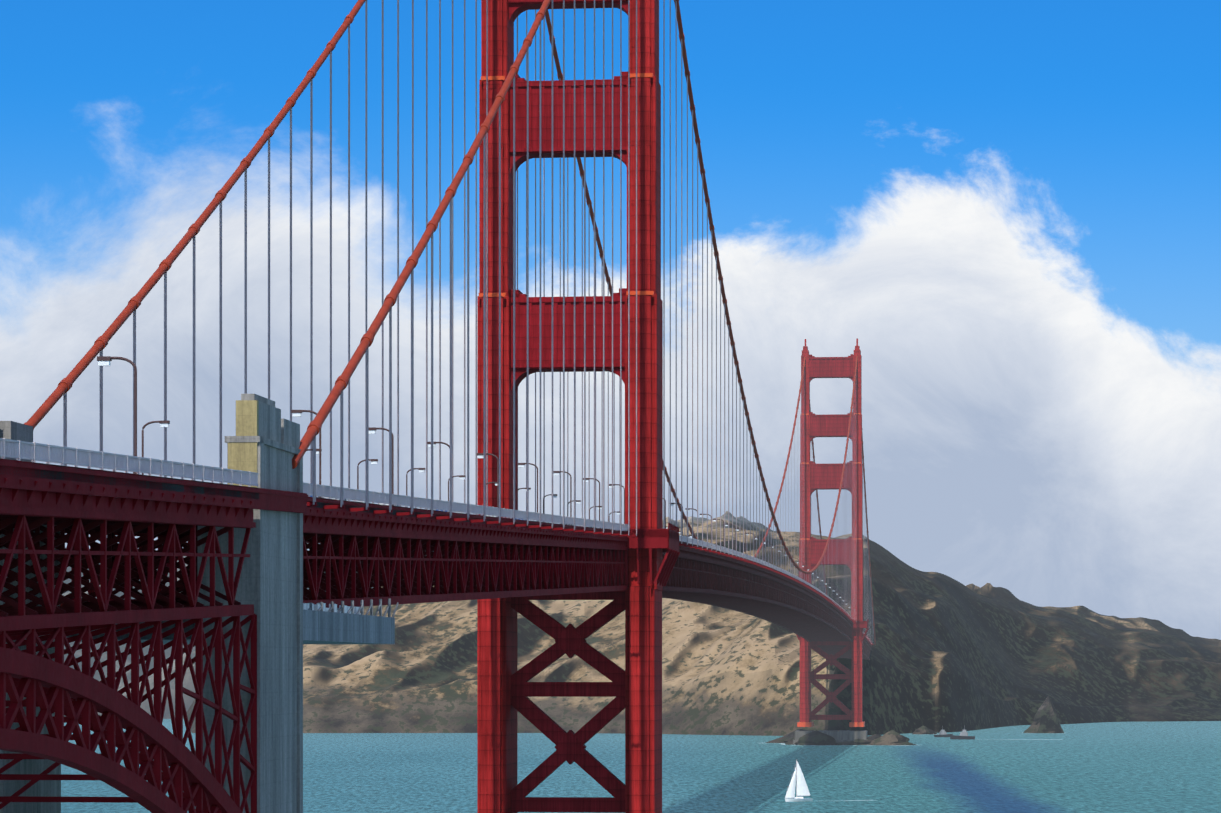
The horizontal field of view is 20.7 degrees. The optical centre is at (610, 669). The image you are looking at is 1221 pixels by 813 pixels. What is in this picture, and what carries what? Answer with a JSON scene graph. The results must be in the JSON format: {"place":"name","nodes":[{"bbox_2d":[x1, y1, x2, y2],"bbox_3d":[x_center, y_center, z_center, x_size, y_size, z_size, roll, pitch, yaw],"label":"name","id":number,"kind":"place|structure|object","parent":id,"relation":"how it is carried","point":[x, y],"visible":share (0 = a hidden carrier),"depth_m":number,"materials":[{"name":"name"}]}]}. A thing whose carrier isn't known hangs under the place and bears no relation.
{"place":"outdoors","nodes":[
{"label":"outdoors","id":0,"kind":"place"},
{"bbox_2d":[62,550,433,718],"bbox_3d":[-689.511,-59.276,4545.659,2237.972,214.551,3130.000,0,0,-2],"label":"headland","id":1,"kind":"structure","parent":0,"point":[188,684],"depth_m":3203.35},
{"bbox_2d":[0,0,1220,639],"label":"sky","id":2,"kind":"structure","parent":0,"point":[1011,209],"materials":[{"name":"blue"}]},
{"bbox_2d":[61,719,1220,812],"bbox_3d":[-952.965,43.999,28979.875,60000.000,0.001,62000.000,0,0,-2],"label":"water surface","id":3,"kind":"object","parent":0,"point":[1142,767],"depth_m":1423.55,"materials":[{"name":"teal liquid"}]},
{"bbox_2d":[0,394,303,812],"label":"pylon","id":4,"kind":"object","parent":3,"relation":"on","point":[270,586],"visible":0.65,"depth_m":326.66,"materials":[{"name":"concrete"}]},
{"bbox_2d":[0,613,256,812],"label":"arch truss","id":5,"kind":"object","parent":4,"relation":"attached to","point":[47,685],"depth_m":277.34,"materials":[{"name":"metal"}]},
{"bbox_2d":[228,400,258,487],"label":"pylon face","id":6,"kind":"object","parent":4,"relation":"attached to","point":[242,456],"visible":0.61,"depth_m":318.66},
{"bbox_2d":[0,459,628,630],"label":"stiffening truss","id":7,"kind":"object","parent":4,"relation":"attached to","point":[21,496],"visible":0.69,"depth_m":307.21,"materials":[{"name":"metal"}]},
{"bbox_2d":[308,599,398,617],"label":"platform hangers","id":8,"kind":"object","parent":7,"relation":"hanging from","point":[361,609],"visible":0.25,"depth_m":383.53},
{"bbox_2d":[66,609,394,643],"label":"maintenance platform","id":9,"kind":"structure","parent":8,"relation":"hanging from","point":[322,627],"depth_m":368.82,"materials":[{"name":"grey metal"}]},
{"bbox_2d":[303,603,360,614],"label":"platform tarps","id":10,"kind":"object","parent":9,"relation":"on","point":[316,607],"visible":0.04,"depth_m":363.99,"materials":[{"name":"white fabric"}]},
{"bbox_2d":[0,515,867,659],"bbox_3d":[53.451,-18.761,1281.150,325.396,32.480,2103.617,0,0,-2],"label":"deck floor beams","id":11,"kind":"structure","parent":7,"relation":"attached to","point":[809,628],"depth_m":375.10,"materials":[{"name":"red metal"}]},
{"bbox_2d":[0,459,869,642],"bbox_3d":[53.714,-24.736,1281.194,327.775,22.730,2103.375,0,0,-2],"label":"railing posts","id":12,"kind":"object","parent":11,"relation":"on","point":[174,488],"depth_m":287.08,"materials":[{"name":"metal"}]},
{"bbox_2d":[0,438,870,642],"bbox_3d":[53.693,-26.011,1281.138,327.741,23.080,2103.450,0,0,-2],"label":"deck railing","id":13,"kind":"object","parent":12,"relation":"on","point":[61,455],"visible":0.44,"depth_m":301.31,"materials":[{"name":"grey metal"}]},
{"bbox_2d":[97,356,863,630],"bbox_3d":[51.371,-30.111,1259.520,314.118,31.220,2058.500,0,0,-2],"label":"lamp posts","id":14,"kind":"object","parent":11,"relation":"on","point":[104,358],"visible":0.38,"depth_m":498.93,"materials":[{"name":"grey metal"}]},
{"bbox_2d":[98,361,849,607],"bbox_3d":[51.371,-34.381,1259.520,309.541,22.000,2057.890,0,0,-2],"label":"lamp lanterns","id":15,"kind":"object","parent":14,"relation":"attached to","point":[103,363],"visible":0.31,"depth_m":478.59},
{"bbox_2d":[625,523,868,640],"bbox_3d":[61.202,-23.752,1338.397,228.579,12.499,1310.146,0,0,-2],"label":"brackets","id":16,"kind":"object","parent":11,"relation":"on","point":[667,540],"visible":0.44,"depth_m":682.57,"materials":[{"name":"metal"}]},
{"bbox_2d":[27,0,875,644],"bbox_3d":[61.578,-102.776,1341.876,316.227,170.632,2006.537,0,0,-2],"label":"cables","id":17,"kind":"object","parent":4,"relation":"attached to","point":[55,396],"visible":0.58,"depth_m":460.94,"materials":[{"name":"paint"}]},
{"bbox_2d":[24,0,874,625],"bbox_3d":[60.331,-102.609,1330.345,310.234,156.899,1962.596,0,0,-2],"label":"cable bands","id":18,"kind":"object","parent":17,"relation":"attached to","point":[68,382],"visible":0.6,"depth_m":469.90,"materials":[{"name":"paint"}]},
{"bbox_2d":[63,0,872,641],"bbox_3d":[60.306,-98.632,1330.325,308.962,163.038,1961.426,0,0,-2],"label":"suspender ropes","id":19,"kind":"object","parent":17,"relation":"attached to","point":[485,346],"visible":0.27,"depth_m":606.18,"materials":[{"name":"paint"}]},
{"bbox_2d":[766,729,803,742],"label":"point rock","id":20,"kind":"object","parent":3,"relation":"on","point":[783,738],"visible":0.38,"depth_m":2018.05,"materials":[{"name":"stone"}]},
{"bbox_2d":[781,730,800,744],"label":"point rock","id":21,"kind":"object","parent":3,"relation":"on","point":[790,742],"visible":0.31,"depth_m":1972.49,"materials":[{"name":"stone"}]},
{"bbox_2d":[785,760,812,801],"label":"sailboat","id":22,"kind":"object","parent":3,"relation":"on","point":[797,780],"visible":0.92,"depth_m":1119.99,"materials":[{"name":"white fabric"}]},
{"bbox_2d":[795,730,839,745],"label":"point rock","id":23,"kind":"object","parent":3,"relation":"on","point":[816,738],"visible":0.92,"depth_m":1956.35,"materials":[{"name":"stone"}]},
{"bbox_2d":[793,730,867,743],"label":"tower pier","id":24,"kind":"structure","parent":3,"relation":"on","point":[842,735],"depth_m":1967.65,"materials":[{"name":"concrete"}]},
{"bbox_2d":[836,738,872,744],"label":"point rock","id":25,"kind":"object","parent":3,"relation":"on","point":[867,741],"visible":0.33,"depth_m":1963.35,"materials":[{"name":"stone"}]},
{"bbox_2d":[868,734,881,739],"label":"point rock","id":26,"kind":"object","parent":3,"relation":"on","point":[874,736],"visible":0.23,"depth_m":2017.72,"materials":[{"name":"stone"}]},
{"bbox_2d":[870,730,909,744],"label":"point rock","id":27,"kind":"object","parent":3,"relation":"on","point":[892,736],"visible":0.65,"depth_m":1961.22,"materials":[{"name":"stone"}]},
{"bbox_2d":[873,740,915,745],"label":"point rock","id":28,"kind":"object","parent":3,"relation":"on","point":[882,742],"visible":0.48,"depth_m":1956.92,"materials":[{"name":"stone"}]},
{"bbox_2d":[912,726,936,733],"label":"shore rock","id":29,"kind":"object","parent":3,"relation":"on","point":[923,730],"visible":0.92,"depth_m":2290.59,"materials":[{"name":"stone"}]},
{"bbox_2d":[934,726,952,736],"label":"boat","id":30,"kind":"object","parent":3,"relation":"on","point":[942,733],"visible":0.77,"depth_m":2192.68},
{"bbox_2d":[950,725,974,738],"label":"boat","id":31,"kind":"object","parent":3,"relation":"on","point":[963,734],"visible":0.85,"depth_m":2122.36,"materials":[{"name":"grey metal"}]},
{"bbox_2d":[1023,696,1063,732],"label":"sea stack","id":32,"kind":"object","parent":3,"relation":"on","point":[1046,718],"visible":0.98,"depth_m":2330.88,"materials":[{"name":"stone"}]},
{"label":"tower pier","id":33,"kind":"object","parent":3,"relation":"on","visible":0},
{"bbox_2d":[477,0,662,812],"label":"bridge tower legs","id":34,"kind":"object","parent":33,"relation":"on","point":[496,709],"visible":0.71,"depth_m":687.96,"materials":[{"name":"paint"}]},
{"bbox_2d":[479,73,653,296],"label":"tower ledges","id":35,"kind":"object","parent":34,"relation":"attached to","point":[650,75],"visible":0.81,"depth_m":687.04,"materials":[{"name":"paint"}]},
{"bbox_2d":[508,0,627,812],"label":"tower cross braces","id":36,"kind":"object","parent":34,"relation":"attached to","point":[571,642],"visible":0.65,"depth_m":693.12,"materials":[{"name":"paint"}]},
{"bbox_2d":[187,511,1220,735],"bbox_3d":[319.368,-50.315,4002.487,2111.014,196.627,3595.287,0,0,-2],"label":"hills","id":37,"kind":"structure","parent":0,"point":[948,654],"depth_m":2504.18,"materials":[{"name":"brown soil"},{"name":"soil"},{"name":"grass"}]},
{"bbox_2d":[662,541,871,659],"bbox_3d":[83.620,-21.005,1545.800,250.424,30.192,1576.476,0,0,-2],"label":"stiffening truss main span","id":38,"kind":"object","parent":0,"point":[726,580],"visible":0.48,"depth_m":1070.13,"materials":[{"name":"red metal"}]},
{"bbox_2d":[307,502,873,644],"bbox_3d":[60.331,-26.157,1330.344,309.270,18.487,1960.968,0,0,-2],"label":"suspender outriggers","id":39,"kind":"object","parent":38,"relation":"attached to","point":[553,528],"visible":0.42,"depth_m":557.83,"materials":[{"name":"paint"}]},
{"bbox_2d":[799,338,862,721],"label":"bridge tower legs","id":40,"kind":"object","parent":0,"point":[857,680],"visible":0.73,"depth_m":1973.69,"materials":[{"name":"paint"}]},
{"bbox_2d":[809,354,852,719],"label":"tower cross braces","id":41,"kind":"object","parent":40,"relation":"attached to","point":[825,476],"visible":0.77,"depth_m":1978.50,"materials":[{"name":"paint"}]},
{"bbox_2d":[797,413,864,726],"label":"tower ledges","id":42,"kind":"object","parent":40,"relation":"attached to","point":[811,724],"visible":0.88,"depth_m":1970.39,"materials":[{"name":"paint"}]},
{"bbox_2d":[1005,739,1058,739],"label":"boat wake","id":43,"kind":"object","parent":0,"point":[1031,739],"visible":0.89,"depth_m":2118.85,"materials":[{"name":"white liquid"}]}
]}

